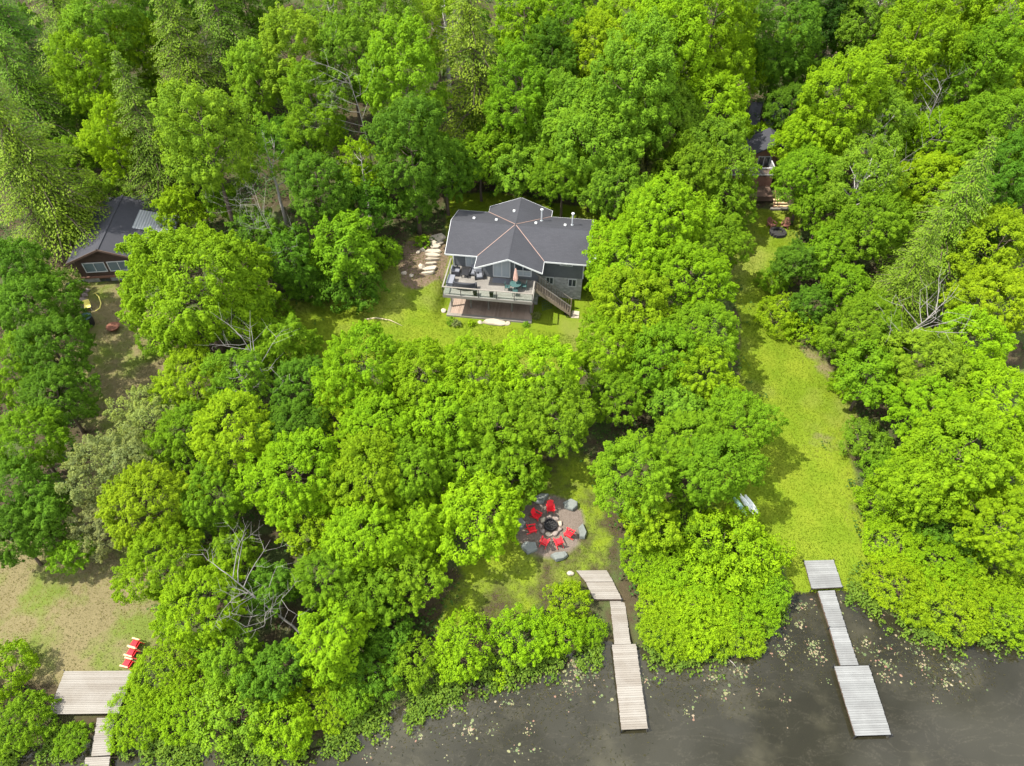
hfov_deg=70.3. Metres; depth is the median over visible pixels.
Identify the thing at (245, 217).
young tree
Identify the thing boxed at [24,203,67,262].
leaning trunk
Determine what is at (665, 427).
maple tree
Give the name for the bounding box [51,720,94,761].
shrub
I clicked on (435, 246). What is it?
stone step
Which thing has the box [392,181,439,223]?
young tree
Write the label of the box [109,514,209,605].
maple tree
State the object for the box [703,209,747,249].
young tree
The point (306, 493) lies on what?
maple tree
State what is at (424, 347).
maple tree
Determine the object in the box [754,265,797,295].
shrub
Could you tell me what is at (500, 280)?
door mat
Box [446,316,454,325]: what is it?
garden plant
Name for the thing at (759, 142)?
cottage
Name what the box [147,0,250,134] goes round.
hemlock tree
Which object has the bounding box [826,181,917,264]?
maple tree
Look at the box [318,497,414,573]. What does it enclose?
maple tree
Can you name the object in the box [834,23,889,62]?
young tree
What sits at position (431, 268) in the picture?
stone step
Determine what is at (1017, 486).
maple tree
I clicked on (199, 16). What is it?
birch tree
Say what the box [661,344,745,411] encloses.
maple tree
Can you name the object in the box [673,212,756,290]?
maple tree
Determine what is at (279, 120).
young tree
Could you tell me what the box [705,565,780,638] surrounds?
shrub
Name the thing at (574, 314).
paving slab
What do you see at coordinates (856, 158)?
birch tree
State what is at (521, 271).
window
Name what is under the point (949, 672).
water weed
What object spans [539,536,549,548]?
garden chair
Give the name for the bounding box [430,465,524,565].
maple tree
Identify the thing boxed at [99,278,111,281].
window
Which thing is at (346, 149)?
birch tree
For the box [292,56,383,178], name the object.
dead tree
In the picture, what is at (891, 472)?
maple tree
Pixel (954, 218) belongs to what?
hemlock tree
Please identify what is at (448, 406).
maple tree
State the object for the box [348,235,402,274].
shrub
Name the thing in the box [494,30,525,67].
young tree
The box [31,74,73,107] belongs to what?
young tree
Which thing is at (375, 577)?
young tree
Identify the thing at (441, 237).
stone step
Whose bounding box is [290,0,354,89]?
birch tree
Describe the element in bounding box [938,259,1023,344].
maple tree
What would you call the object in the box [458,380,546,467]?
maple tree
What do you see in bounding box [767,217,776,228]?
garden chair
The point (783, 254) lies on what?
young tree
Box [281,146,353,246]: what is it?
maple tree
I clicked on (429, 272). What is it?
stone step
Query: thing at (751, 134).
young tree
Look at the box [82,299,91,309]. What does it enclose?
yard chair
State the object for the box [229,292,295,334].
shrub
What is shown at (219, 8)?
young tree
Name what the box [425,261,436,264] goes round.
stone step
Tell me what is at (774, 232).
fire pit
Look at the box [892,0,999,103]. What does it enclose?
maple tree
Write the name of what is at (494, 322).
stone slab
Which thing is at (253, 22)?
maple tree
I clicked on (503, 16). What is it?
maple tree
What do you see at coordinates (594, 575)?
landing deck
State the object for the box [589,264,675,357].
maple tree
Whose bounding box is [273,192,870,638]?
lawn grass
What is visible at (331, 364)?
maple tree
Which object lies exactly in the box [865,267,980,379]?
dead tree
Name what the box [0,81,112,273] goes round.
hemlock tree
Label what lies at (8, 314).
maple tree
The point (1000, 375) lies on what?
maple tree
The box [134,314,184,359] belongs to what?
shrub
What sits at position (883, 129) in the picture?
young tree
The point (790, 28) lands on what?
young tree
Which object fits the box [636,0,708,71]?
maple tree
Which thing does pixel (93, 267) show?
window
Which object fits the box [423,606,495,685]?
shrub
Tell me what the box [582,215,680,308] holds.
maple tree
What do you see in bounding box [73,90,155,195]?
maple tree
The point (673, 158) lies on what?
maple tree
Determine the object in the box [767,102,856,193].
maple tree
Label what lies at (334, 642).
young tree
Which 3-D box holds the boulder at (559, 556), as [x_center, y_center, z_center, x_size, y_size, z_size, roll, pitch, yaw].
[3.580,13.074,54.895,1.262,0.526,0.652,-13,48,-12]
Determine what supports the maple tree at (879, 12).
on the ground at (552, 320)
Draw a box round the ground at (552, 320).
[0,0,1023,752]
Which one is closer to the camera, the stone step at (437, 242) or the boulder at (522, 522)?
the boulder at (522, 522)
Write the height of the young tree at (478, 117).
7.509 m
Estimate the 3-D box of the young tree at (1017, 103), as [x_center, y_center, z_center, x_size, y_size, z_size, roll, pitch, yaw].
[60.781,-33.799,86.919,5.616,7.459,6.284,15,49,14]
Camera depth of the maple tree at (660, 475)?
51.56 m
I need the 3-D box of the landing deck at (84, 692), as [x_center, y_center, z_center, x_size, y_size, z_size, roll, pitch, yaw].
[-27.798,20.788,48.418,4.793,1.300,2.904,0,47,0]
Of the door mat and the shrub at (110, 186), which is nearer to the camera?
the door mat
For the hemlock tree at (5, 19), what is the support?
on the ground at (552, 320)
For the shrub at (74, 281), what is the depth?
70.53 m
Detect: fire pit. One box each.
[544,518,556,531]
[769,227,786,237]
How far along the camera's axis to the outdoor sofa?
68.31 m
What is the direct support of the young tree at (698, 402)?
on the ground at (552, 320)
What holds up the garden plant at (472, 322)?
on the ground at (552, 320)
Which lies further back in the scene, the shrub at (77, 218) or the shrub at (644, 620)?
the shrub at (77, 218)
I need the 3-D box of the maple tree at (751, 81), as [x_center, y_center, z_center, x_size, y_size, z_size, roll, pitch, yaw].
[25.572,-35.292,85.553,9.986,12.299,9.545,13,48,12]
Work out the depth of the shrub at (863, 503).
55.96 m
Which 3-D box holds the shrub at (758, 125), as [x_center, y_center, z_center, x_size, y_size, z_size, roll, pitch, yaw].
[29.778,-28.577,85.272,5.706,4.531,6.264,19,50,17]
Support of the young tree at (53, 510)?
on the ground at (552, 320)
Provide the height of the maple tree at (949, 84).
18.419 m
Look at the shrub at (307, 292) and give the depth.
68.36 m
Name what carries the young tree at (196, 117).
on the ground at (552, 320)
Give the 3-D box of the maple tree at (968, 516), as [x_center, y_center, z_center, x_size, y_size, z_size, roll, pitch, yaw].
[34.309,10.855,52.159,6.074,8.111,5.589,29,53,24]
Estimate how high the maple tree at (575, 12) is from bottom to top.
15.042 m
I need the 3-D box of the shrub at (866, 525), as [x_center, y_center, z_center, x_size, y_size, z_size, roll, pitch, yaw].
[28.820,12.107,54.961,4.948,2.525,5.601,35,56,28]
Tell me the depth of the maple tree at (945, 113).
75.28 m
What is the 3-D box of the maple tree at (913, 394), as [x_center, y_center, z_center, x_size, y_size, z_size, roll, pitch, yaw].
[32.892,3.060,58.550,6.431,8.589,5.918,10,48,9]
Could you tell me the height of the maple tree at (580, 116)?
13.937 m
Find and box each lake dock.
[611,642,648,732]
[832,664,892,738]
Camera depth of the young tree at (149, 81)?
84.25 m
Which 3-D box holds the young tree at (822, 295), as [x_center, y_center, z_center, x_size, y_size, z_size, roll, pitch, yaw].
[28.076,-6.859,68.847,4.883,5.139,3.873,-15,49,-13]
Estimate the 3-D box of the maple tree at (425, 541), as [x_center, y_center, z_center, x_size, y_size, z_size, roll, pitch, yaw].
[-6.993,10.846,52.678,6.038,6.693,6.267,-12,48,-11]
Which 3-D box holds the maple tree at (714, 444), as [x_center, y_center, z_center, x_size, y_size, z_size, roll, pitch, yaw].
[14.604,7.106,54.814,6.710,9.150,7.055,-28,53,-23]
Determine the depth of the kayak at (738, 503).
57.88 m
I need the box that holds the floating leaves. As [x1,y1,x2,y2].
[362,595,1021,762]
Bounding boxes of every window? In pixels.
[81,262,107,272]
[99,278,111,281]
[106,260,129,270]
[514,263,531,276]
[546,277,553,284]
[568,279,576,286]
[757,156,770,165]
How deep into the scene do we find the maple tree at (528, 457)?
54.52 m
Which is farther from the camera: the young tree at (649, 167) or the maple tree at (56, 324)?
the young tree at (649, 167)
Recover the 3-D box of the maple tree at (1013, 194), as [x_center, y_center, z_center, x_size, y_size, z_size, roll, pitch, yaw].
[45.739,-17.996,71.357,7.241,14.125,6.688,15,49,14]
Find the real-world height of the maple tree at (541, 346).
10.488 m
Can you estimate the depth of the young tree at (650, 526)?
52.11 m
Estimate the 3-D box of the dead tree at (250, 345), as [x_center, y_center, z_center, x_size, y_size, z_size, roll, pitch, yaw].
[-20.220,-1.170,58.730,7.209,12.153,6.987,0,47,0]
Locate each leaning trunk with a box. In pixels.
[10,128,72,214]
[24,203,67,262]
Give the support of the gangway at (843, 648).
on the ground at (552, 320)
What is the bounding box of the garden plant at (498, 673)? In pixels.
[489,669,506,691]
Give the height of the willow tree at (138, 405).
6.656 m
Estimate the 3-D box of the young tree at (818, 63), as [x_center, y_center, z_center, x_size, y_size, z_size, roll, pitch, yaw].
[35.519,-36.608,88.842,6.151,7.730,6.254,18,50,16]
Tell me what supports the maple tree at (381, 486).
on the ground at (552, 320)
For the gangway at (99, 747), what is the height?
0.219 m
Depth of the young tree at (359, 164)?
75.48 m
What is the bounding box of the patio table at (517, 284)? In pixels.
[510,280,520,290]
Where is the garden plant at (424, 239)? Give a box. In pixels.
[413,234,430,248]
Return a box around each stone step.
[421,271,434,274]
[423,265,436,270]
[425,249,441,253]
[425,252,440,256]
[425,257,439,260]
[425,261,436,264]
[428,233,445,240]
[430,241,443,244]
[430,244,440,248]
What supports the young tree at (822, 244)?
on the ground at (552, 320)
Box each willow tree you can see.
[54,419,165,518]
[63,497,147,566]
[102,383,187,448]
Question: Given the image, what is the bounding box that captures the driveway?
[748,102,790,133]
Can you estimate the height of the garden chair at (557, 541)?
0.823 m
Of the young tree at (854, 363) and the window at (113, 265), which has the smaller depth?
the young tree at (854, 363)
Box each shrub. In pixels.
[0,636,40,704]
[0,689,61,764]
[35,207,87,244]
[37,267,89,300]
[50,303,90,334]
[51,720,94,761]
[71,170,133,211]
[99,683,170,754]
[121,634,200,722]
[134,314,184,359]
[149,666,232,745]
[188,673,273,756]
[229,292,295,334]
[246,685,314,760]
[275,254,345,302]
[283,667,352,749]
[311,259,390,315]
[323,655,380,724]
[339,632,406,704]
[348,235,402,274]
[355,598,415,658]
[378,630,444,695]
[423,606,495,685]
[490,602,555,675]
[530,607,583,658]
[542,578,593,623]
[572,615,607,648]
[617,527,693,594]
[633,542,728,615]
[635,576,690,636]
[635,598,712,662]
[652,572,735,661]
[658,495,728,556]
[678,502,781,601]
[698,593,766,660]
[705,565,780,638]
[712,522,796,592]
[737,561,793,617]
[753,120,782,133]
[753,292,803,339]
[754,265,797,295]
[780,312,821,345]
[809,327,854,358]
[811,41,846,68]
[824,366,865,401]
[836,415,894,461]
[851,474,910,531]
[854,445,916,490]
[860,507,933,577]
[860,547,935,627]
[895,495,982,555]
[898,525,986,604]
[902,560,992,646]
[937,508,1012,574]
[942,541,1023,611]
[953,568,1023,651]
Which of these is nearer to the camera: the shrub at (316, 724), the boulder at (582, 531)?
the shrub at (316, 724)
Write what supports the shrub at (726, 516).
on the ground at (552, 320)
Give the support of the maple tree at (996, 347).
on the ground at (552, 320)
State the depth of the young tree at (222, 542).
50.74 m
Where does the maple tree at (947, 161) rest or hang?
on the ground at (552, 320)
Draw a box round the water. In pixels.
[0,590,1023,765]
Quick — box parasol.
[513,268,517,288]
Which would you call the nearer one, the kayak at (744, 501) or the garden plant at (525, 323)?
the kayak at (744, 501)
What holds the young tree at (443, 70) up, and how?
on the ground at (552, 320)
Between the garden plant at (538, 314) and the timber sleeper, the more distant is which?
the timber sleeper
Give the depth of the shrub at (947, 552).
52.70 m
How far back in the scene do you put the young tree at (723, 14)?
94.91 m
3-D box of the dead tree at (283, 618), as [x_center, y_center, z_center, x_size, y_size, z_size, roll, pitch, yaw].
[-16.784,14.429,47.521,7.271,10.553,8.082,-21,51,-19]
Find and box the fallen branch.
[366,317,401,325]
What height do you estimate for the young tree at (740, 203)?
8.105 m
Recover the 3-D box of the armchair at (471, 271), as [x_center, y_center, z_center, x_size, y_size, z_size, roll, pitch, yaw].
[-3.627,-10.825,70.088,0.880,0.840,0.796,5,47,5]
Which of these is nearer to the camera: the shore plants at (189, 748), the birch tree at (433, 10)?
the shore plants at (189, 748)
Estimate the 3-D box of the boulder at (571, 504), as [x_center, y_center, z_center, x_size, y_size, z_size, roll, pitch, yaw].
[4.596,9.605,57.395,1.168,0.545,0.893,22,51,19]
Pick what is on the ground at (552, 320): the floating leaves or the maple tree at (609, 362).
the maple tree at (609, 362)
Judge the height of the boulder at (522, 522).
0.429 m
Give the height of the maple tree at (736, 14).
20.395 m
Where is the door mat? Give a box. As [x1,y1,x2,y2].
[492,278,510,283]
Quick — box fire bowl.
[106,322,119,330]
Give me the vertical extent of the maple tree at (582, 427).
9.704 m
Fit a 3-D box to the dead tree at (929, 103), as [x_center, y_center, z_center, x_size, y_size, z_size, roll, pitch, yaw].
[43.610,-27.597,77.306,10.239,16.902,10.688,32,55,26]
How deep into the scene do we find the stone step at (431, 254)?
74.67 m
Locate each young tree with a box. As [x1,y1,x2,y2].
[0,2,44,54]
[0,144,30,194]
[1,481,78,554]
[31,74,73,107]
[40,98,99,140]
[41,135,103,188]
[44,533,98,575]
[46,0,84,13]
[89,124,138,169]
[131,72,162,106]
[142,11,166,46]
[149,183,209,230]
[158,136,223,192]
[159,102,204,132]
[185,615,266,688]
[197,182,248,221]
[199,0,242,39]
[203,518,266,582]
[224,205,292,267]
[235,637,310,707]
[243,558,309,620]
[246,311,323,379]
[255,113,305,171]
[256,0,289,11]
[262,221,328,294]
[274,500,344,556]
[283,598,375,688]
[306,208,384,291]
[319,176,396,236]
[327,558,407,629]
[329,17,353,46]
[334,157,385,204]
[357,74,395,108]
[376,544,452,616]
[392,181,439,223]
[401,128,445,167]
[421,0,448,19]
[427,35,459,81]
[446,127,516,201]
[462,99,506,134]
[472,8,492,37]
[486,136,545,198]
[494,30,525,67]
[557,0,594,8]
[585,4,619,23]
[618,485,684,552]
[635,142,677,179]
[642,379,710,435]
[703,177,759,235]
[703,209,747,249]
[709,0,759,28]
[724,118,754,139]
[766,237,823,290]
[774,22,806,49]
[780,56,827,108]
[788,187,857,242]
[789,282,836,325]
[793,0,853,53]
[802,216,861,279]
[819,253,871,313]
[830,338,912,410]
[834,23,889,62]
[869,188,925,235]
[877,109,925,164]
[900,154,951,202]
[946,223,1007,264]
[1010,68,1023,120]
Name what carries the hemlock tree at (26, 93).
on the ground at (552, 320)
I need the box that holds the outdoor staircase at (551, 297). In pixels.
[535,274,571,316]
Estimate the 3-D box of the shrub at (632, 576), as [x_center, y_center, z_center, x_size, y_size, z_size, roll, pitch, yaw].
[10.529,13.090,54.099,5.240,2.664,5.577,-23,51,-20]
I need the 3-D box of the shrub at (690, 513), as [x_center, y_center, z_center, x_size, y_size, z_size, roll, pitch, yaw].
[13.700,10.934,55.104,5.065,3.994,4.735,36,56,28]
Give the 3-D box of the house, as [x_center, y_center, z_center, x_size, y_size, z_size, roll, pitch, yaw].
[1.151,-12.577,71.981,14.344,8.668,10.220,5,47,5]
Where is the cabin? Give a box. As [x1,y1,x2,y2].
[66,194,179,281]
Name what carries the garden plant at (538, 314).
on the ground at (552, 320)
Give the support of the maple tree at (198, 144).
on the ground at (552, 320)
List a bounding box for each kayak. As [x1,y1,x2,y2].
[733,497,746,515]
[740,495,752,513]
[744,495,757,513]
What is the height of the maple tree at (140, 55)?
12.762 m
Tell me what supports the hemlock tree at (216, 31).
on the ground at (552, 320)
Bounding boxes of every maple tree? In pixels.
[0,236,58,305]
[0,268,83,351]
[0,329,56,409]
[0,403,75,474]
[0,454,63,524]
[0,501,63,568]
[10,312,96,393]
[15,361,102,433]
[41,29,131,158]
[57,0,164,114]
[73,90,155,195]
[94,458,210,550]
[107,5,171,109]
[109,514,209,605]
[114,220,280,356]
[137,0,202,82]
[142,399,222,473]
[146,77,260,239]
[147,340,229,412]
[148,558,247,648]
[173,458,265,536]
[185,387,277,478]
[210,0,289,55]
[220,36,288,142]
[234,426,356,531]
[251,1,332,144]
[253,396,332,464]
[267,354,335,418]
[277,55,350,191]
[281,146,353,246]
[290,547,369,619]
[308,319,415,425]
[312,9,386,142]
[312,425,400,529]
[314,369,381,438]
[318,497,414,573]
[334,390,420,460]
[346,0,428,80]
[354,6,452,179]
[360,90,453,234]
[373,487,456,572]
[374,335,465,425]
[375,430,458,510]
[394,367,487,451]
[411,131,484,215]
[422,330,519,419]
[423,423,506,502]
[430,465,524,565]
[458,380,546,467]
[470,434,551,510]
[477,35,553,178]
[487,0,562,91]
[493,329,585,420]
[507,370,599,459]
[514,66,606,183]
[522,13,582,119]
[526,141,591,216]
[527,0,590,72]
[540,88,647,211]
[548,6,637,89]
[574,304,657,389]
[577,153,661,239]
[581,5,685,196]
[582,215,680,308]
[582,366,647,426]
[587,427,676,525]
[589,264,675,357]
[592,0,652,88]
[615,71,705,170]
[617,168,719,261]
[621,317,700,399]
[625,0,716,107]
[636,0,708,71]
[647,236,739,312]
[649,408,726,483]
[650,128,731,221]
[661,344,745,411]
[664,297,740,378]
[666,0,760,97]
[669,427,770,509]
[671,114,762,211]
[673,69,753,147]
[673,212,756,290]
[697,23,773,116]
[704,383,788,462]
[737,36,804,115]
[747,0,825,121]
[762,81,818,130]
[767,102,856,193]
[769,139,849,225]
[787,47,892,185]
[794,0,866,59]
[814,287,907,361]
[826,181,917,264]
[834,0,906,70]
[842,0,968,159]
[869,327,972,413]
[874,441,969,528]
[880,372,973,446]
[891,150,972,238]
[891,394,1023,504]
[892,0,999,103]
[898,103,986,181]
[921,9,1023,146]
[928,303,1018,393]
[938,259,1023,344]
[941,126,1023,230]
[943,87,1023,184]
[944,349,1023,447]
[946,0,1023,119]
[946,202,1023,303]
[950,488,1023,573]
[953,432,1023,521]
[974,30,1023,112]
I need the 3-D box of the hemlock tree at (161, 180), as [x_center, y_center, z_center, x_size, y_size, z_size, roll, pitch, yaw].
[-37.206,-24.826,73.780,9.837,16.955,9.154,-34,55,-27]
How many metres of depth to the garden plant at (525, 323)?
69.72 m
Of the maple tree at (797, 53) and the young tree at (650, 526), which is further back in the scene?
the maple tree at (797, 53)
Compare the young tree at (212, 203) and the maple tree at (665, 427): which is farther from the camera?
the young tree at (212, 203)
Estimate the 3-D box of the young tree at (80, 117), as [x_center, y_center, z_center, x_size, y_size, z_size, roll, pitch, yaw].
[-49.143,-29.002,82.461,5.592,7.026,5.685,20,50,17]
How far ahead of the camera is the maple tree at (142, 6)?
84.73 m
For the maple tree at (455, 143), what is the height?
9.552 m
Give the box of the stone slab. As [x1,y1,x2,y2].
[483,318,505,325]
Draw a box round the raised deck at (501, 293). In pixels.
[442,258,535,312]
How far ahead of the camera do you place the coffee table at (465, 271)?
69.90 m
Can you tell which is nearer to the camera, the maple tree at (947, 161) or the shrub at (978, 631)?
the shrub at (978, 631)
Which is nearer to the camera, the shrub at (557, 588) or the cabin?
the shrub at (557, 588)
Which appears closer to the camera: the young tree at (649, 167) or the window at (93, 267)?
the window at (93, 267)
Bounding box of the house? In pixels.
[445,197,595,303]
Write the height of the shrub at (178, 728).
2.488 m
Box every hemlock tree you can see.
[0,0,72,103]
[0,25,92,168]
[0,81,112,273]
[27,0,132,120]
[109,50,205,212]
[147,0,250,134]
[188,0,292,127]
[435,0,533,187]
[858,208,944,349]
[865,135,1000,322]
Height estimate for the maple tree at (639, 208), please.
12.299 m
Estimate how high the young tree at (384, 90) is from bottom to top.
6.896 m
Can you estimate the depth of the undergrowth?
66.91 m
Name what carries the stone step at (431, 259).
on the ground at (552, 320)
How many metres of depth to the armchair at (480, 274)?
69.66 m
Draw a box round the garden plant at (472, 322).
[467,319,476,326]
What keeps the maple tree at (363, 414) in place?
on the ground at (552, 320)
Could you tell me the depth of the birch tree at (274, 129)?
70.81 m
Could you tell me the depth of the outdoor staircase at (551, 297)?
69.91 m
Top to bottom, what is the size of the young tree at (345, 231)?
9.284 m
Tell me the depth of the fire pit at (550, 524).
56.31 m
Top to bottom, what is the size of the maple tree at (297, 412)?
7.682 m
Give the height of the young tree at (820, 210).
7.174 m
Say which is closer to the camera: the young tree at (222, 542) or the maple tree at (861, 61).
the young tree at (222, 542)
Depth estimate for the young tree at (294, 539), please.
51.30 m
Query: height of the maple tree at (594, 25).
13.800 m
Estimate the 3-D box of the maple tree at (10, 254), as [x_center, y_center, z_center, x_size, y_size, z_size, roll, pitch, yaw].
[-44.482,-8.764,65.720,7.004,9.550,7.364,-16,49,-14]
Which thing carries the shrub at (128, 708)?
on the ground at (552, 320)
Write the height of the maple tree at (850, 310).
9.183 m
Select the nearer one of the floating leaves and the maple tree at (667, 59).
the floating leaves
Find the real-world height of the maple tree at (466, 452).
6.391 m
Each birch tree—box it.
[173,0,218,61]
[198,345,272,416]
[234,107,304,223]
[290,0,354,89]
[336,135,395,216]
[412,0,488,101]
[816,129,910,250]
[835,79,921,197]
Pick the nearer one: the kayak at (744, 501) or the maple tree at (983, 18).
the kayak at (744, 501)
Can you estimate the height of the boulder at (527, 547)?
0.466 m
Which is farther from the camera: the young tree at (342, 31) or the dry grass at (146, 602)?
the young tree at (342, 31)
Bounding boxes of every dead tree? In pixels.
[178,516,302,638]
[207,165,296,274]
[213,309,301,402]
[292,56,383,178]
[861,132,922,233]
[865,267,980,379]
[888,63,965,160]
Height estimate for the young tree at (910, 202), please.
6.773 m
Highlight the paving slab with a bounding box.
[571,311,578,318]
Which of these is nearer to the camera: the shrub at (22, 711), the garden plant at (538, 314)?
the shrub at (22, 711)
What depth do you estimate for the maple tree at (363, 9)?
78.08 m
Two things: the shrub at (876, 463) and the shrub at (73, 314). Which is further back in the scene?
the shrub at (73, 314)
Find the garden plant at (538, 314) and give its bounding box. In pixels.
[530,311,541,319]
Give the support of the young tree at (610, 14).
on the ground at (552, 320)
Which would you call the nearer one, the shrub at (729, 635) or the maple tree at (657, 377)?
the shrub at (729, 635)
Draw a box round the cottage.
[703,128,789,178]
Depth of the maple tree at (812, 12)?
80.67 m
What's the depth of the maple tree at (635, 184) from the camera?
70.84 m
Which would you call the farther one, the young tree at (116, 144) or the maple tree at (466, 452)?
the young tree at (116, 144)
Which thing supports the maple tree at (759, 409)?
on the ground at (552, 320)
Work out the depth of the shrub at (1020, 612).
51.05 m
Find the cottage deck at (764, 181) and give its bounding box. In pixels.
[721,158,789,207]
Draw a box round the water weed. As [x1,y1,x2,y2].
[351,598,1005,765]
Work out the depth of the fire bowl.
68.04 m
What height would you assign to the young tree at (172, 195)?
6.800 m
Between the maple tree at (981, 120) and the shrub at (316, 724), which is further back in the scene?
the maple tree at (981, 120)
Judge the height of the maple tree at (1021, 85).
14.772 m
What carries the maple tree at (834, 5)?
on the ground at (552, 320)
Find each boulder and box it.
[517,517,525,529]
[521,541,537,554]
[533,493,548,503]
[550,551,567,561]
[563,499,577,510]
[567,571,573,575]
[578,523,586,538]
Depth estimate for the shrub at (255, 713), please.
45.31 m
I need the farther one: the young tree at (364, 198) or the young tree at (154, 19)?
the young tree at (154, 19)
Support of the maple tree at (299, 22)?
on the ground at (552, 320)
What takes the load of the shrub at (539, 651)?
on the ground at (552, 320)
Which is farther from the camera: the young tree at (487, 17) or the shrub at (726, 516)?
the young tree at (487, 17)
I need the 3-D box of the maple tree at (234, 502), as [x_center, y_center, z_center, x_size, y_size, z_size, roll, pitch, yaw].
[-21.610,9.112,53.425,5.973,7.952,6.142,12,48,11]
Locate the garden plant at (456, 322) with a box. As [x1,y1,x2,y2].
[451,319,460,326]
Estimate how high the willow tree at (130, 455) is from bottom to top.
7.831 m
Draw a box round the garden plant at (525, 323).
[522,321,529,327]
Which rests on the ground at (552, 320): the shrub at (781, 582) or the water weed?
the shrub at (781, 582)
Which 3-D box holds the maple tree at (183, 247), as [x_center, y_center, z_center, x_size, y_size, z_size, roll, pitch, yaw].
[-26.528,-7.352,63.102,13.878,14.244,15.046,-32,55,-27]
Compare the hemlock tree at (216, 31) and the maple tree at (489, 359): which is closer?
the maple tree at (489, 359)
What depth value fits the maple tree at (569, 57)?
79.28 m
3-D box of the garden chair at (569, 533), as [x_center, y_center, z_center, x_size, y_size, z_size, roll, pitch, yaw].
[4.442,11.482,55.729,0.823,0.824,0.676,22,51,19]
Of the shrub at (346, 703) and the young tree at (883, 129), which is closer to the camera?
the shrub at (346, 703)
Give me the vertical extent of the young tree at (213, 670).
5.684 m
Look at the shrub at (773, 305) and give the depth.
68.84 m
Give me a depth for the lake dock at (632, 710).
48.76 m
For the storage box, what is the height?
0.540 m
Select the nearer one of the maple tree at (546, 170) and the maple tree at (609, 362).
the maple tree at (609, 362)
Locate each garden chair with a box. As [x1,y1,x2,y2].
[119,657,135,668]
[123,647,140,658]
[127,637,143,649]
[526,523,536,533]
[530,508,541,520]
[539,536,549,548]
[546,500,554,512]
[553,536,563,549]
[563,527,575,539]
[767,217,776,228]
[781,217,790,229]
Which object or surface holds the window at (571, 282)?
in the house
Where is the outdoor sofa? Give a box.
[452,280,476,289]
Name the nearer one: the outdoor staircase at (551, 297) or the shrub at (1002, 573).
the shrub at (1002, 573)
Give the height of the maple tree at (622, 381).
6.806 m
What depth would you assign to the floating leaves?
49.80 m
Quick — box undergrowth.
[0,0,1023,742]
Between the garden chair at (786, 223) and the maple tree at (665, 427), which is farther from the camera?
the garden chair at (786, 223)
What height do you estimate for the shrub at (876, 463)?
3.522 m
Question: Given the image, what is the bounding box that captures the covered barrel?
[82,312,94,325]
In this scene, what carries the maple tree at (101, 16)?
on the ground at (552, 320)
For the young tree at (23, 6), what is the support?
on the ground at (552, 320)
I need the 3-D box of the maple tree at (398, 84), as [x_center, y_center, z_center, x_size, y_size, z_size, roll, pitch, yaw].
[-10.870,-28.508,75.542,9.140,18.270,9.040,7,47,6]
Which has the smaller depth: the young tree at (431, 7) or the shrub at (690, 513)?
the shrub at (690, 513)
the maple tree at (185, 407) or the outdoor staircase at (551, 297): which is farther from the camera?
the outdoor staircase at (551, 297)
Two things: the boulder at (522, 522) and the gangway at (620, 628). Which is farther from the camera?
the boulder at (522, 522)
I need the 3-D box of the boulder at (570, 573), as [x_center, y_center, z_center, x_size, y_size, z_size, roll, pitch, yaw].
[4.363,14.159,54.220,0.569,0.372,0.423,0,47,0]
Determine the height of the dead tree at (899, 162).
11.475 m
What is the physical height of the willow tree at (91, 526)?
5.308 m
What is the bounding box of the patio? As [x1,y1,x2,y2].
[446,298,533,323]
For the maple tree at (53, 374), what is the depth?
57.08 m
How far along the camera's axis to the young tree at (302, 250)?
66.45 m
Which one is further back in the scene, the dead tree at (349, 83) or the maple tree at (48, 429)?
the dead tree at (349, 83)
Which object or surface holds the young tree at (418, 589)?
on the ground at (552, 320)
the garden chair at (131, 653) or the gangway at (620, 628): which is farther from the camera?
the gangway at (620, 628)
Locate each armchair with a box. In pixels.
[451,265,459,276]
[469,265,477,275]
[474,268,483,279]
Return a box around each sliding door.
[465,257,475,266]
[493,261,510,277]
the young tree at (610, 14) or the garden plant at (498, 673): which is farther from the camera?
the young tree at (610, 14)
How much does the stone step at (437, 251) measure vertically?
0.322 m
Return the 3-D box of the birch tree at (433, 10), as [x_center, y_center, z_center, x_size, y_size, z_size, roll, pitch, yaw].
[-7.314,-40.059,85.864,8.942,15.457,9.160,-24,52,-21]
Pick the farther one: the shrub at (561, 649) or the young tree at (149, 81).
the young tree at (149, 81)
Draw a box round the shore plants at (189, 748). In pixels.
[0,564,1023,765]
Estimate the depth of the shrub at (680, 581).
52.08 m
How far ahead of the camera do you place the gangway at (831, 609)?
52.56 m
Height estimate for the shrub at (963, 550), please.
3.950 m
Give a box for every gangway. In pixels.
[84,757,110,765]
[91,718,114,756]
[610,601,630,644]
[817,590,845,626]
[827,626,857,665]
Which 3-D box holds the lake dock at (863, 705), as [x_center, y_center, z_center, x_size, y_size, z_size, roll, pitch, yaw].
[23.234,21.395,48.661,2.476,1.400,4.674,0,47,0]
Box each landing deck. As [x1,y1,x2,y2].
[49,670,131,717]
[577,570,612,582]
[586,582,622,601]
[802,559,843,592]
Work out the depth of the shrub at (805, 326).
68.13 m
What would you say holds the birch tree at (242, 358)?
on the ground at (552, 320)
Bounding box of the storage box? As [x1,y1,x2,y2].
[446,274,454,286]
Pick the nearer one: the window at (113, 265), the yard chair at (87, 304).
the yard chair at (87, 304)
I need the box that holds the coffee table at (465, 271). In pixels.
[461,268,469,277]
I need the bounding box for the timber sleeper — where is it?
[770,207,791,209]
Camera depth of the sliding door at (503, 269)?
69.40 m
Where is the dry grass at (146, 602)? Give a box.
[0,268,859,686]

